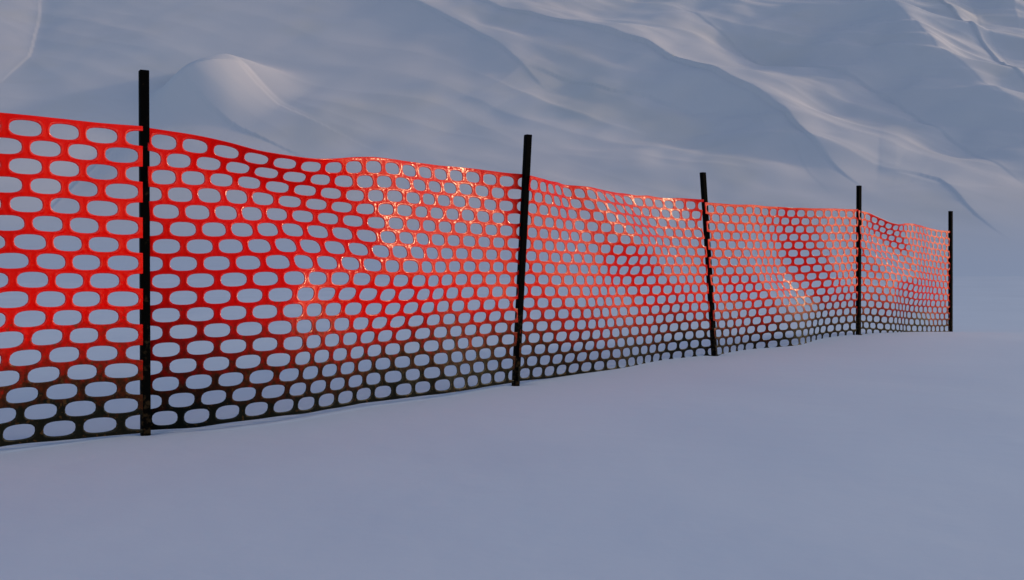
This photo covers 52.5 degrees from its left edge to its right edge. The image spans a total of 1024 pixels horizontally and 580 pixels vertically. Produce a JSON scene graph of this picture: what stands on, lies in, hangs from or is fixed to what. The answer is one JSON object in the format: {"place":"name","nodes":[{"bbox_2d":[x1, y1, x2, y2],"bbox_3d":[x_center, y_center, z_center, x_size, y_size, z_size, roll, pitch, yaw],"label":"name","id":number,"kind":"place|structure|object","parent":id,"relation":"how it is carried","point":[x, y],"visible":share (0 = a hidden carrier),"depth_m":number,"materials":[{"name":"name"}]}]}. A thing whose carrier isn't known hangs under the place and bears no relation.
{"place":"outdoors","nodes":[
{"label":"outdoors","id":0,"kind":"place"},
{"bbox_2d":[0,276,1023,579],"bbox_3d":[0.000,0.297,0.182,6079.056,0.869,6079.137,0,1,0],"label":"snow ground","id":1,"kind":"structure","parent":0,"point":[876,454],"depth_m":3.13,"materials":[{"name":"white snow"}]},
{"bbox_2d":[0,70,952,446],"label":"safety fence","id":2,"kind":"object","parent":1,"relation":"on","point":[144,342],"visible":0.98,"depth_m":4.18,"materials":[{"name":"red plastic"}]},
{"bbox_2d":[0,0,1023,280],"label":"snowy hillside","id":3,"kind":"structure","parent":0,"point":[904,110],"depth_m":78.03,"materials":[{"name":"white snow"}]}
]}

